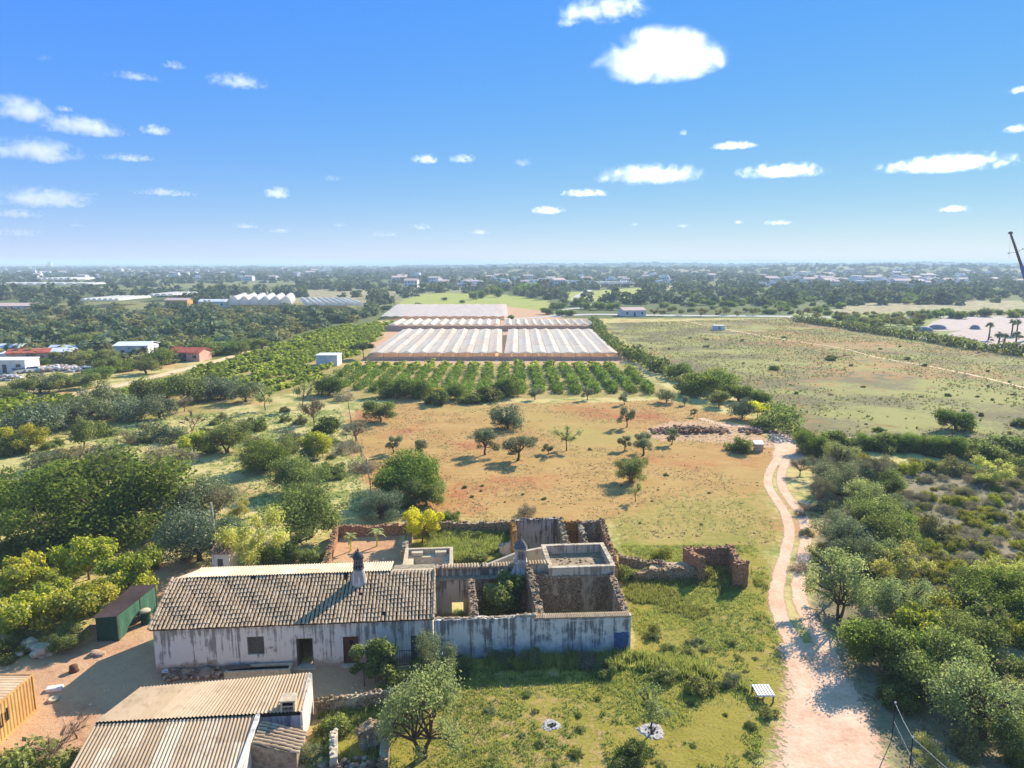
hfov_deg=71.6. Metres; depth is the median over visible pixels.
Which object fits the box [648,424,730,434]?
stone bank
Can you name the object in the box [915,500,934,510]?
shrub
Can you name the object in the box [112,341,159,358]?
warehouse
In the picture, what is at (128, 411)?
olive tree
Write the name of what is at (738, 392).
carob tree
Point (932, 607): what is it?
shrub
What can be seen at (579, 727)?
weed clump
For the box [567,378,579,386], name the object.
citrus bush
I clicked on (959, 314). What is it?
carob tree
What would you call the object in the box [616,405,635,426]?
olive tree
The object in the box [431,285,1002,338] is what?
road
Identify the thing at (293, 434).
shrub
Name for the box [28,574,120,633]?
citrus tree
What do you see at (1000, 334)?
palm tree
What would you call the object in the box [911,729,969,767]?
bush
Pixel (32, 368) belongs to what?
parked car
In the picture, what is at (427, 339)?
greenhouse
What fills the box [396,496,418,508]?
shrub
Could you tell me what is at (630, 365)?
citrus bush
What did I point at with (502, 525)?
garden wall
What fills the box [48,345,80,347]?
farm shed
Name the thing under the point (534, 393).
olive tree
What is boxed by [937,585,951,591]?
broom shrub
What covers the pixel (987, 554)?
broom shrub
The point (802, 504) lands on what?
dry shrub
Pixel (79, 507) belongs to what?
carob tree
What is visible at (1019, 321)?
palm tree
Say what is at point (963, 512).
broom shrub
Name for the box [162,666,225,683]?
rubble pile
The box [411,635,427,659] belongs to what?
door
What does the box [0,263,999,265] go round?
sea
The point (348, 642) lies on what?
door
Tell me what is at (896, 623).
broom shrub
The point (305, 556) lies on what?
shrub
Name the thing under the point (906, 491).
dry shrub
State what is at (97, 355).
broadleaf tree
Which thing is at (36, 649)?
rock pile
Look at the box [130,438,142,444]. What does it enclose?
shrub
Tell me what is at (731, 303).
carob tree
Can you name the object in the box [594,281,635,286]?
greenhouse
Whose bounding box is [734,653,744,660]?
weed clump
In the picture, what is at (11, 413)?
shrub
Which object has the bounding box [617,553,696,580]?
ruined wall
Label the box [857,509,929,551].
broadleaf tree
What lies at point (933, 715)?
dry grass
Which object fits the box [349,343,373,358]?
umbrella pine
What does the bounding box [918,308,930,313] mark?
carob tree
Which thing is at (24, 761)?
weed clump
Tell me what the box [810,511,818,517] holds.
shrub
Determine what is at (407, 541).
garden wall
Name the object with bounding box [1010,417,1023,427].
shrub
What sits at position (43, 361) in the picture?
carob tree
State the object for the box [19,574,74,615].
citrus tree
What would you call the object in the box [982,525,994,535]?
shrub
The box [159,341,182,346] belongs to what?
broadleaf tree
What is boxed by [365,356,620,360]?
net fence
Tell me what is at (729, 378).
carob tree
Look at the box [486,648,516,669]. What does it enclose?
shrub
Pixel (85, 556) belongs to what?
citrus tree
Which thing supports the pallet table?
on the ground at (710, 731)
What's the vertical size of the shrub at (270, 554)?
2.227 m
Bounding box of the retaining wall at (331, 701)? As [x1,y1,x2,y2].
[314,687,390,714]
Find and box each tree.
[0,385,25,397]
[0,400,71,439]
[0,423,52,449]
[0,441,197,555]
[0,456,81,516]
[0,548,60,597]
[0,582,61,637]
[5,377,39,393]
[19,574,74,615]
[24,370,56,393]
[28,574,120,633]
[28,716,85,764]
[36,401,88,429]
[38,620,91,654]
[39,358,52,364]
[41,372,76,391]
[44,534,119,579]
[47,350,68,360]
[56,395,113,421]
[59,332,92,344]
[60,708,92,738]
[63,352,95,364]
[67,412,97,445]
[70,371,107,387]
[75,381,124,412]
[80,350,95,358]
[82,365,115,378]
[90,351,121,368]
[92,542,164,593]
[93,347,121,358]
[107,357,136,371]
[107,391,159,420]
[113,430,140,448]
[127,357,162,373]
[127,373,170,399]
[135,442,204,475]
[136,393,179,419]
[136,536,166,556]
[141,347,174,364]
[146,471,239,520]
[146,498,248,563]
[156,376,183,398]
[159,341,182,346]
[164,369,207,402]
[176,394,192,411]
[177,430,212,454]
[178,409,207,431]
[185,337,226,354]
[190,372,231,402]
[190,416,255,452]
[195,481,242,520]
[207,337,224,353]
[212,504,289,565]
[213,373,243,399]
[217,340,241,354]
[225,381,267,401]
[227,497,249,516]
[232,339,250,352]
[233,434,290,471]
[240,338,263,348]
[252,338,270,348]
[256,386,276,409]
[257,476,349,544]
[260,332,283,341]
[265,452,333,491]
[276,431,302,456]
[291,381,314,402]
[296,397,327,422]
[297,431,333,457]
[308,374,349,395]
[339,417,368,440]
[348,636,399,681]
[353,487,404,524]
[361,400,398,421]
[366,378,406,398]
[366,446,446,502]
[367,652,470,765]
[384,434,403,452]
[397,377,440,398]
[399,477,448,505]
[402,505,444,542]
[409,626,460,691]
[413,439,428,456]
[431,387,443,394]
[441,380,468,398]
[474,428,500,454]
[481,569,525,615]
[486,401,525,429]
[489,373,526,395]
[499,435,537,460]
[528,388,542,399]
[539,307,553,314]
[541,444,552,453]
[548,302,567,309]
[550,425,582,450]
[553,309,565,315]
[564,309,576,315]
[569,296,585,305]
[577,302,592,308]
[581,387,593,399]
[591,301,606,309]
[605,302,620,309]
[612,456,648,482]
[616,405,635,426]
[617,435,631,450]
[618,393,627,404]
[627,482,641,501]
[631,431,653,455]
[636,682,676,733]
[649,308,660,315]
[653,389,677,402]
[658,302,670,307]
[664,361,695,379]
[665,428,679,444]
[669,372,693,391]
[677,370,726,397]
[681,291,691,296]
[682,396,689,404]
[686,301,697,306]
[690,408,697,414]
[696,307,708,314]
[700,299,712,304]
[702,366,741,391]
[709,390,730,406]
[714,309,722,315]
[717,384,752,401]
[719,300,728,305]
[723,308,730,313]
[726,397,755,419]
[727,300,738,306]
[746,389,775,402]
[746,400,770,417]
[749,308,758,312]
[753,398,807,434]
[761,308,769,313]
[767,308,776,313]
[789,457,810,475]
[790,298,801,304]
[790,429,830,457]
[792,426,811,436]
[796,310,803,315]
[799,546,886,620]
[803,307,811,313]
[803,541,861,597]
[805,454,834,473]
[806,296,816,301]
[807,473,837,504]
[808,506,877,544]
[809,460,864,495]
[812,305,824,312]
[815,440,861,467]
[822,310,832,314]
[825,534,885,577]
[826,447,862,467]
[827,502,859,521]
[831,313,846,319]
[831,614,937,678]
[834,301,846,308]
[841,455,896,479]
[841,474,885,502]
[841,488,899,514]
[845,313,861,318]
[846,457,898,483]
[849,494,908,523]
[855,431,888,449]
[857,316,871,322]
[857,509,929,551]
[859,544,918,581]
[865,571,934,620]
[868,314,879,318]
[868,494,905,512]
[869,538,939,587]
[870,467,910,492]
[872,537,902,566]
[872,616,1004,703]
[876,492,914,510]
[876,541,918,558]
[885,317,899,325]
[885,433,911,453]
[889,312,902,317]
[892,598,960,643]
[895,430,927,452]
[899,319,913,325]
[901,300,911,303]
[901,511,921,538]
[906,287,922,292]
[909,318,924,324]
[910,529,931,554]
[911,313,927,318]
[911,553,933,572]
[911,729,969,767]
[912,300,921,303]
[913,325,921,331]
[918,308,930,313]
[921,651,1023,740]
[924,605,1015,670]
[926,435,969,455]
[927,313,933,318]
[930,309,944,317]
[931,408,978,431]
[940,308,953,314]
[943,561,1023,617]
[945,309,954,317]
[952,310,969,318]
[966,310,977,316]
[966,553,1023,578]
[970,454,1018,482]
[970,706,1023,763]
[975,307,995,316]
[985,322,993,339]
[994,308,1006,314]
[994,331,1004,343]
[1000,333,1009,341]
[1005,309,1021,317]
[1009,319,1017,335]
[1012,331,1021,343]
[1013,308,1023,316]
[1015,319,1022,331]
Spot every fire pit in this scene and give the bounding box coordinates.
[542,719,561,731]
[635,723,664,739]
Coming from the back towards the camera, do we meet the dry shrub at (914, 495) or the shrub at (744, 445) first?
the shrub at (744, 445)
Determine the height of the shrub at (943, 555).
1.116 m
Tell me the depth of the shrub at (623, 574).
60.90 m
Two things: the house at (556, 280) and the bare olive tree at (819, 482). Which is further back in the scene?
the house at (556, 280)
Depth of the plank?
47.02 m
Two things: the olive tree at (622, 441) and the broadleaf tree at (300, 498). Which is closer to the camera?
the broadleaf tree at (300, 498)
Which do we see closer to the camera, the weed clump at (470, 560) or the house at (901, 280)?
the weed clump at (470, 560)
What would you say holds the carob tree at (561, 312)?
on the ground at (710, 731)
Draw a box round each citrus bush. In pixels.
[333,369,344,377]
[353,383,364,390]
[355,367,367,372]
[360,365,369,371]
[364,373,374,379]
[406,366,415,373]
[446,372,459,378]
[449,368,463,375]
[469,368,478,375]
[515,373,527,380]
[526,366,539,373]
[531,384,545,393]
[546,367,559,373]
[549,382,563,389]
[552,387,565,393]
[560,364,571,369]
[565,375,579,383]
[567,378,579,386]
[569,384,583,393]
[587,381,600,390]
[590,385,601,392]
[591,364,603,371]
[595,372,610,379]
[604,379,618,387]
[608,386,618,393]
[622,364,636,371]
[624,365,635,371]
[626,383,639,393]
[639,381,654,388]
[644,383,655,393]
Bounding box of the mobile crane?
[1008,232,1023,278]
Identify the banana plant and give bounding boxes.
[344,532,356,550]
[368,528,385,545]
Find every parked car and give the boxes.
[9,367,27,373]
[25,366,37,371]
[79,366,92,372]
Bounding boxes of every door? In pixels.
[2,365,6,372]
[217,559,222,566]
[298,639,302,663]
[343,636,358,662]
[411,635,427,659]
[613,632,628,651]
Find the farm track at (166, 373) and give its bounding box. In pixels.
[55,346,266,399]
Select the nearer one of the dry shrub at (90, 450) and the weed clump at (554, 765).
the weed clump at (554, 765)
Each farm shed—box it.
[0,343,26,350]
[0,357,39,372]
[4,348,51,358]
[24,347,78,361]
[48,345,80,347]
[198,299,229,307]
[617,307,645,316]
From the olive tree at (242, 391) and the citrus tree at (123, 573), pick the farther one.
the olive tree at (242, 391)
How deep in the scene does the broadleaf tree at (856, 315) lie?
333.43 m
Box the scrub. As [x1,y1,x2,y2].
[0,302,389,364]
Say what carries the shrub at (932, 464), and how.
on the ground at (710, 731)
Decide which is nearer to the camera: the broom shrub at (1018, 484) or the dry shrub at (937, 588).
the dry shrub at (937, 588)
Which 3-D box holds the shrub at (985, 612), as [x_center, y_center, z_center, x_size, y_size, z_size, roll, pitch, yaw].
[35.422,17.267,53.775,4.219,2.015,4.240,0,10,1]
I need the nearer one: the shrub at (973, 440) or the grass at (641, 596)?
the grass at (641, 596)
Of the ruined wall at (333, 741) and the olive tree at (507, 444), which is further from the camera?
the olive tree at (507, 444)
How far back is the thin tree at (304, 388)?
131.62 m
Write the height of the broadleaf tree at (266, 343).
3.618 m
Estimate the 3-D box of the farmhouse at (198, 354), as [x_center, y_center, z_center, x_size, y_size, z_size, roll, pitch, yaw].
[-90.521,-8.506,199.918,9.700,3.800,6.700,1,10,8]
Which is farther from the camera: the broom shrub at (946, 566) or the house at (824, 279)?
the house at (824, 279)
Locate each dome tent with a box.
[912,326,935,331]
[929,324,947,329]
[968,325,980,329]
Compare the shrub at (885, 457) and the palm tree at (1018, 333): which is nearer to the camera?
the shrub at (885, 457)
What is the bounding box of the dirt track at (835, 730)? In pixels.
[698,418,890,767]
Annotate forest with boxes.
[0,261,1023,270]
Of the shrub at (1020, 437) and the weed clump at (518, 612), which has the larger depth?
the shrub at (1020, 437)
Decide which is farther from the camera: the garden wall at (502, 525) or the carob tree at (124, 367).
the carob tree at (124, 367)
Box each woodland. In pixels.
[0,262,1023,305]
[0,295,391,355]
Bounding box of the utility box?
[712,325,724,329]
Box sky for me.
[0,0,1023,262]
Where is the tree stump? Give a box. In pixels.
[68,664,79,673]
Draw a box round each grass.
[12,408,363,538]
[308,543,779,767]
[314,694,395,764]
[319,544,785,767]
[355,400,775,546]
[409,642,752,691]
[423,528,509,562]
[610,318,1023,440]
[622,569,769,620]
[820,466,1023,760]
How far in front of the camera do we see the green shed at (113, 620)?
52.35 m
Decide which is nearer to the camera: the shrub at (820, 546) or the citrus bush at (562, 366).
the shrub at (820, 546)
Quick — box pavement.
[927,317,1023,346]
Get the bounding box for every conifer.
[468,291,478,299]
[476,289,485,297]
[483,287,490,295]
[489,285,496,294]
[492,286,503,296]
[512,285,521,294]
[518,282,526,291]
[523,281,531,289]
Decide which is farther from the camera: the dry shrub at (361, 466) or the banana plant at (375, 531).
the dry shrub at (361, 466)
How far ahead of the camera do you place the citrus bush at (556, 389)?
148.74 m
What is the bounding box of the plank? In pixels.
[221,664,250,670]
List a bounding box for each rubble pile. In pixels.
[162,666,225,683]
[318,755,378,767]
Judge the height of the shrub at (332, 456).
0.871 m
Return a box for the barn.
[70,672,313,767]
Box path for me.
[686,321,1023,387]
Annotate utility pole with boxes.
[210,502,215,536]
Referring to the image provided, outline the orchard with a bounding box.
[0,320,615,410]
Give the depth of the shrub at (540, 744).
40.22 m
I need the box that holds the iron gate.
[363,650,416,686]
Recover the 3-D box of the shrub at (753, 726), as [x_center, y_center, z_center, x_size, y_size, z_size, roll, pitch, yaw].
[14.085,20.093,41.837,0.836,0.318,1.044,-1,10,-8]
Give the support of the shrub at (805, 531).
on the ground at (710, 731)
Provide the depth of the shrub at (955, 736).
39.60 m
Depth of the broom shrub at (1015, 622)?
51.90 m
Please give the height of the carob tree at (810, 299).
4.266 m
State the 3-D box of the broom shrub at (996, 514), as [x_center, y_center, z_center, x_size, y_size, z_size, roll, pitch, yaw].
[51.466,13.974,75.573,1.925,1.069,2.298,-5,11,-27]
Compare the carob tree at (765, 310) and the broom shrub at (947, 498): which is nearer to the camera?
the broom shrub at (947, 498)
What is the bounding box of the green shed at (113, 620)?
[92,584,157,641]
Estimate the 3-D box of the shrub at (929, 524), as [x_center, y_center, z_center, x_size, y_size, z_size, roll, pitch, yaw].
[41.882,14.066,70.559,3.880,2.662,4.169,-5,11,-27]
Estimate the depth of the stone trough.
46.78 m
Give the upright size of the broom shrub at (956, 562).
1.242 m
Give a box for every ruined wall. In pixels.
[328,728,337,767]
[356,717,391,767]
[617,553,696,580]
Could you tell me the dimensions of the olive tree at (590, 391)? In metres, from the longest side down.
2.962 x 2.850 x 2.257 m
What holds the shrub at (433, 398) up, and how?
on the ground at (710, 731)
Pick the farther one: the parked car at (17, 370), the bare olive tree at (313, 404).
the parked car at (17, 370)
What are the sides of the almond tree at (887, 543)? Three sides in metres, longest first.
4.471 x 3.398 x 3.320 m
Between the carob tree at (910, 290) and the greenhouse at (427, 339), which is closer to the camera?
the greenhouse at (427, 339)
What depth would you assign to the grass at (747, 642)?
45.80 m
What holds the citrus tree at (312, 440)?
on the ground at (710, 731)
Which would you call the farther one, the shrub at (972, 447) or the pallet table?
the shrub at (972, 447)
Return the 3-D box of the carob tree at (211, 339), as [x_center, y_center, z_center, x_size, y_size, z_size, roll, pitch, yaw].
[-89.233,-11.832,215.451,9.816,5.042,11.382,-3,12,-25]
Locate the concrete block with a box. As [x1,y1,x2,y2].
[45,684,63,692]
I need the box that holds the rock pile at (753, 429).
[738,426,777,433]
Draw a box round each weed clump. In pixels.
[0,734,59,767]
[0,746,37,767]
[44,742,80,767]
[311,712,353,739]
[436,528,448,538]
[453,608,466,616]
[462,530,473,536]
[464,554,478,562]
[473,553,487,561]
[483,759,506,767]
[489,755,498,762]
[494,553,509,559]
[506,607,525,614]
[532,707,540,713]
[552,761,559,767]
[574,724,586,733]
[643,663,680,685]
[646,622,662,640]
[651,758,667,767]
[659,643,675,650]
[681,647,694,653]
[683,673,718,697]
[684,689,692,695]
[688,741,696,746]
[705,565,722,580]
[724,639,736,647]
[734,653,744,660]
[743,748,758,759]
[758,704,780,719]
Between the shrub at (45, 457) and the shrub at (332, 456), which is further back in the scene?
the shrub at (332, 456)
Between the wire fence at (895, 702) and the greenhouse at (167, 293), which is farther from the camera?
the greenhouse at (167, 293)
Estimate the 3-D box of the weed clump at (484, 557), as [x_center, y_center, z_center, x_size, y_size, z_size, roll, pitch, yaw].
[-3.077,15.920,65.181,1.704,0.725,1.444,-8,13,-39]
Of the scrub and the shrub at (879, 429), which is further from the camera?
the scrub
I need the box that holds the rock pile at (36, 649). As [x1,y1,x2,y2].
[12,636,55,658]
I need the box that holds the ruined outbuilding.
[682,544,749,586]
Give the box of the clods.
[360,403,773,542]
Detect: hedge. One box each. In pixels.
[588,315,677,376]
[791,314,1023,355]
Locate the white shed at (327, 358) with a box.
[315,353,341,365]
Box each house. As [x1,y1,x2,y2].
[77,274,89,279]
[170,273,180,276]
[244,275,254,280]
[391,276,406,282]
[403,278,418,286]
[428,276,441,281]
[434,516,631,658]
[456,280,470,286]
[523,274,533,279]
[549,278,565,286]
[605,276,616,281]
[659,275,669,280]
[705,273,715,278]
[753,440,764,451]
[765,276,778,282]
[783,276,792,280]
[801,277,817,281]
[819,276,834,278]
[819,278,834,280]
[827,280,839,286]
[850,276,864,281]
[861,275,879,280]
[890,279,910,283]
[918,274,935,276]
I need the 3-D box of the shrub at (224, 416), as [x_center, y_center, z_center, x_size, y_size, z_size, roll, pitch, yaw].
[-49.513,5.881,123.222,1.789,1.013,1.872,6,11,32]
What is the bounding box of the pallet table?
[751,684,775,702]
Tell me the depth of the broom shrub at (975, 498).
80.17 m
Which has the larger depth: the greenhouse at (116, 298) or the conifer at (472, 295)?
the conifer at (472, 295)
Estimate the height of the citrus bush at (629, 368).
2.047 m
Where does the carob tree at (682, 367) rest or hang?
on the ground at (710, 731)
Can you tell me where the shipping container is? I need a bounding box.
[0,673,37,744]
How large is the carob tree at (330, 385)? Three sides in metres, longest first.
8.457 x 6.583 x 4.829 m
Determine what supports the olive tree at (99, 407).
on the ground at (710, 731)
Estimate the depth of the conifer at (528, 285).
647.73 m
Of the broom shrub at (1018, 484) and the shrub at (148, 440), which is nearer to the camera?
the broom shrub at (1018, 484)
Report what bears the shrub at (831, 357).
on the ground at (710, 731)
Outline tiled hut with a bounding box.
[209,539,236,566]
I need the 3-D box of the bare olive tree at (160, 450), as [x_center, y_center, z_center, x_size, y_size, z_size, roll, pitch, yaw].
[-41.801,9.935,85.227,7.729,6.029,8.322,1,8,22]
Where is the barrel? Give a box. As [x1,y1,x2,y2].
[139,608,150,625]
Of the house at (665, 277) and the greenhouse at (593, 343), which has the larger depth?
the house at (665, 277)
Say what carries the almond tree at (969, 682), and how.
on the ground at (710, 731)
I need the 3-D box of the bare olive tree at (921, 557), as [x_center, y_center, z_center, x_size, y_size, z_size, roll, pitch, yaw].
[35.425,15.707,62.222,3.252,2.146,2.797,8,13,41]
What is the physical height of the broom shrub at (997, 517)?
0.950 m
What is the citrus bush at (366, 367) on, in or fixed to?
on the ground at (710, 731)
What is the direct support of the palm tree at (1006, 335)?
on the pavement
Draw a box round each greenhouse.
[0,282,105,284]
[37,277,94,280]
[80,295,151,306]
[148,291,197,295]
[229,293,295,306]
[300,297,363,309]
[368,328,502,356]
[389,318,500,325]
[504,318,593,325]
[504,328,616,356]
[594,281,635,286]
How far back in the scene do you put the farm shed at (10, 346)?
207.20 m
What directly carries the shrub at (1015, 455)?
on the ground at (710, 731)
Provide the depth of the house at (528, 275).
1139.03 m
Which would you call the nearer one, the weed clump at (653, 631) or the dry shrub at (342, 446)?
the weed clump at (653, 631)
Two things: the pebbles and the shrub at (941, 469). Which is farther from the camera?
the shrub at (941, 469)
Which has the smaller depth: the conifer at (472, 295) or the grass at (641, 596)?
the grass at (641, 596)
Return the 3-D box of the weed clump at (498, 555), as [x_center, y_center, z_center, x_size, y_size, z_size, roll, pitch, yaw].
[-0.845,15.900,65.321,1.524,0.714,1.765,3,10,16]
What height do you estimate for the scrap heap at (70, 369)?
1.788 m
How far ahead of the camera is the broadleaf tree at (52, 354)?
194.60 m
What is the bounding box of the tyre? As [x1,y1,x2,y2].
[47,695,58,702]
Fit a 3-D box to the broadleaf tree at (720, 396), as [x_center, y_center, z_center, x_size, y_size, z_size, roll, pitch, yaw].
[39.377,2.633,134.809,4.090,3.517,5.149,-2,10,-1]
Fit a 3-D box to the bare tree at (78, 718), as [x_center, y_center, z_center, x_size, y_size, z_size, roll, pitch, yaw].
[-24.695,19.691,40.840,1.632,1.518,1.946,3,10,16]
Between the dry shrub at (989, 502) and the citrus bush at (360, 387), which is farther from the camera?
the citrus bush at (360, 387)
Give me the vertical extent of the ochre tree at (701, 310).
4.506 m
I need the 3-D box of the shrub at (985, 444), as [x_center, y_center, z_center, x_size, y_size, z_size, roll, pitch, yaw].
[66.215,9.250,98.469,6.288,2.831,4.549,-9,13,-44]
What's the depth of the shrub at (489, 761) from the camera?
38.66 m
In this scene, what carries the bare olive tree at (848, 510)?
on the ground at (710, 731)
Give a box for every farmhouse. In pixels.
[0,303,42,310]
[147,548,435,672]
[164,298,192,306]
[171,347,211,361]
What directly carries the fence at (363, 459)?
on the ground at (710, 731)
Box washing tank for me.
[403,547,452,583]
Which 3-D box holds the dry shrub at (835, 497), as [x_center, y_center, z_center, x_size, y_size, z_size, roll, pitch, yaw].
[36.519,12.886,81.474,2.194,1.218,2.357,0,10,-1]
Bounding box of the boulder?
[90,649,105,657]
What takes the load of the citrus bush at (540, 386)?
on the ground at (710, 731)
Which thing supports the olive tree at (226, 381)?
on the ground at (710, 731)
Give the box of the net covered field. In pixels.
[381,304,507,319]
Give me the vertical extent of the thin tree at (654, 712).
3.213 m
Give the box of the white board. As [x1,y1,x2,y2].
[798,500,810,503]
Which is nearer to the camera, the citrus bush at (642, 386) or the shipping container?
the shipping container
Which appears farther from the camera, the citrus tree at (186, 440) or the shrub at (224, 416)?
the shrub at (224, 416)
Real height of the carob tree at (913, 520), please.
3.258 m
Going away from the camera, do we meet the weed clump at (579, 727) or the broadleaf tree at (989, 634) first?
the weed clump at (579, 727)
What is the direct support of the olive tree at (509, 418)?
on the ground at (710, 731)
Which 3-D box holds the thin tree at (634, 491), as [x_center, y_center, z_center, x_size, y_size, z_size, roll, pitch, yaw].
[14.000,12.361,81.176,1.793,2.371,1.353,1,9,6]
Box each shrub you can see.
[0,406,53,436]
[0,434,33,458]
[0,525,96,566]
[0,535,47,567]
[0,628,31,665]
[22,450,67,468]
[39,441,56,449]
[49,438,64,445]
[52,443,87,462]
[70,443,122,467]
[88,419,119,437]
[97,411,111,419]
[100,451,135,470]
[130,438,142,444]
[132,418,177,441]
[132,557,166,571]
[139,436,151,443]
[157,425,189,444]
[167,445,178,452]
[174,555,193,562]
[190,427,212,433]
[201,446,221,453]
[209,418,221,424]
[216,411,226,418]
[220,415,231,420]
[245,415,268,431]
[251,537,302,565]
[279,406,290,412]
[279,415,292,422]
[279,428,301,439]
[290,546,325,564]
[292,415,307,424]
[295,447,316,463]
[300,743,329,767]
[310,416,342,433]
[319,461,346,481]
[326,453,336,458]
[331,439,344,444]
[332,389,354,401]
[332,437,365,454]
[346,459,380,473]
[382,669,416,698]
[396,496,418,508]
[423,389,450,405]
[440,510,459,521]
[447,656,475,681]
[453,392,484,403]
[471,530,485,540]
[476,386,504,402]
[483,758,494,766]
[484,706,497,714]
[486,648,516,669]
[516,502,537,516]
[517,646,541,668]
[521,690,531,698]
[534,739,544,748]
[569,749,584,759]
[575,650,600,671]
[575,712,582,717]
[593,656,617,679]
[593,695,600,701]
[608,736,652,767]
[618,564,635,582]
[649,546,672,560]
[684,639,699,646]
[685,700,694,705]
[692,637,704,643]
[699,646,709,651]
[716,680,729,689]
[722,435,754,453]
[723,671,743,688]
[743,720,757,731]
[745,415,774,427]
[762,423,775,432]
[769,365,780,369]
[787,560,810,572]
[793,509,805,515]
[796,442,823,456]
[798,502,815,510]
[798,527,814,536]
[803,505,816,511]
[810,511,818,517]
[811,558,820,564]
[814,500,837,513]
[815,500,844,511]
[815,541,828,551]
[817,430,848,446]
[821,491,840,502]
[825,355,837,360]
[827,430,854,447]
[843,436,867,450]
[854,452,870,460]
[866,430,901,454]
[871,426,884,431]
[874,453,895,469]
[874,679,925,715]
[875,669,943,696]
[876,614,915,634]
[879,488,900,495]
[895,459,925,474]
[899,489,913,496]
[899,593,964,622]
[902,596,966,622]
[904,588,965,616]
[905,456,927,471]
[905,509,918,518]
[906,681,934,703]
[907,571,920,577]
[908,491,924,501]
[911,494,928,501]
[911,511,957,541]
[914,512,937,518]
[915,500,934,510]
[916,577,930,584]
[917,434,953,457]
[917,474,930,483]
[917,559,940,572]
[920,490,939,500]
[922,550,953,563]
[922,566,948,580]
[923,458,947,471]
[924,544,936,553]
[925,535,942,545]
[925,540,944,551]
[926,476,937,482]
[927,573,942,584]
[930,462,955,477]
[930,583,944,592]
[931,548,947,559]
[934,570,956,584]
[935,502,951,509]
[936,473,951,481]
[936,483,954,489]
[936,561,956,573]
[937,494,966,505]
[937,558,967,573]
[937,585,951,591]
[939,453,971,476]
[940,504,961,515]
[941,536,965,548]
[942,533,953,543]
[942,537,960,551]
[943,536,969,550]
[944,727,982,767]
[945,567,971,582]
[946,524,963,534]
[948,502,959,508]
[949,485,973,495]
[949,551,975,565]
[949,650,1016,685]
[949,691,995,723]
[950,553,978,562]
[953,586,1012,629]
[956,508,970,516]
[956,531,982,548]
[958,511,984,520]
[958,603,1009,621]
[959,447,1013,464]
[959,488,980,496]
[960,525,982,537]
[961,473,980,483]
[961,514,977,527]
[962,500,979,507]
[963,444,984,456]
[963,495,980,504]
[964,483,975,488]
[965,601,1018,644]
[966,466,990,476]
[966,518,987,527]
[966,537,978,544]
[967,437,989,444]
[967,555,986,564]
[968,503,982,510]
[970,476,985,484]
[971,432,1023,455]
[972,527,983,535]
[973,441,1007,461]
[973,510,988,519]
[974,505,1002,513]
[975,479,994,485]
[975,544,993,553]
[976,540,1003,555]
[977,482,992,489]
[977,536,989,541]
[979,497,996,506]
[980,467,1000,477]
[980,534,1005,546]
[981,511,1008,521]
[981,549,1002,565]
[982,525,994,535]
[983,524,1012,537]
[985,519,993,524]
[986,493,1004,506]
[987,482,1002,491]
[987,491,1015,501]
[987,506,1005,517]
[989,512,1007,521]
[992,653,1023,689]
[993,454,1023,473]
[995,444,1022,458]
[995,510,1013,521]
[995,617,1023,648]
[996,672,1023,711]
[998,435,1023,454]
[998,524,1020,532]
[999,464,1022,477]
[1000,477,1023,484]
[1000,745,1023,767]
[1001,488,1017,494]
[1002,553,1016,558]
[1005,601,1023,626]
[1006,505,1017,509]
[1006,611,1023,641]
[1007,539,1023,550]
[1009,479,1023,488]
[1009,516,1023,528]
[1009,530,1023,540]
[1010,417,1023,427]
[1011,496,1023,506]
[1012,463,1023,478]
[1013,555,1023,565]
[1015,485,1023,491]
[1015,511,1023,518]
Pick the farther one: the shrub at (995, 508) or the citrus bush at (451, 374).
the citrus bush at (451, 374)
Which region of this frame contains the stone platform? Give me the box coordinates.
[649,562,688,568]
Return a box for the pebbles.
[7,572,381,746]
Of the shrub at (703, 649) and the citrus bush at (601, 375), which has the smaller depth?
the shrub at (703, 649)
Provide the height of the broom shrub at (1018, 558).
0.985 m
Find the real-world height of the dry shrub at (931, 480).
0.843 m
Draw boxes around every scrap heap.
[0,373,23,380]
[37,365,60,371]
[49,364,75,368]
[59,365,88,372]
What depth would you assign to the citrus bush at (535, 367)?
174.99 m
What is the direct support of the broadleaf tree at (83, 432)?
on the ground at (710, 731)
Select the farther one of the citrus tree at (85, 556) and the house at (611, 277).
the house at (611, 277)
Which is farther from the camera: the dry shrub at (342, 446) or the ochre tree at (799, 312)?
the ochre tree at (799, 312)
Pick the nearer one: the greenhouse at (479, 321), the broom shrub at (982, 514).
the broom shrub at (982, 514)
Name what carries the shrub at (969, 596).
on the ground at (710, 731)
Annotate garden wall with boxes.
[321,522,429,563]
[401,532,412,562]
[437,519,509,534]
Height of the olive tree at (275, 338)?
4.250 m
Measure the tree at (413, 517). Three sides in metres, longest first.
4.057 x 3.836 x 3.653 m
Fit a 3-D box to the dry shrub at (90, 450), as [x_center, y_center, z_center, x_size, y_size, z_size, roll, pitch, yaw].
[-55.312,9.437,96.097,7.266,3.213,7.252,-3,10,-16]
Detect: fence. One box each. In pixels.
[348,403,370,487]
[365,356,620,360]
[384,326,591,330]
[891,701,942,767]
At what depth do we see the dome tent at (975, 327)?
290.65 m
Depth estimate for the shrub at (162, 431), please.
108.75 m
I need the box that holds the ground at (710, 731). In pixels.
[0,263,1023,767]
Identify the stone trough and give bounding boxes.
[224,662,292,679]
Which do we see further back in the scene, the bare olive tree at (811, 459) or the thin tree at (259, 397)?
the thin tree at (259, 397)
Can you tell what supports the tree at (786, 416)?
on the ground at (710, 731)
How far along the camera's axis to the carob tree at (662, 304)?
429.38 m
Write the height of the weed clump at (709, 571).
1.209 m

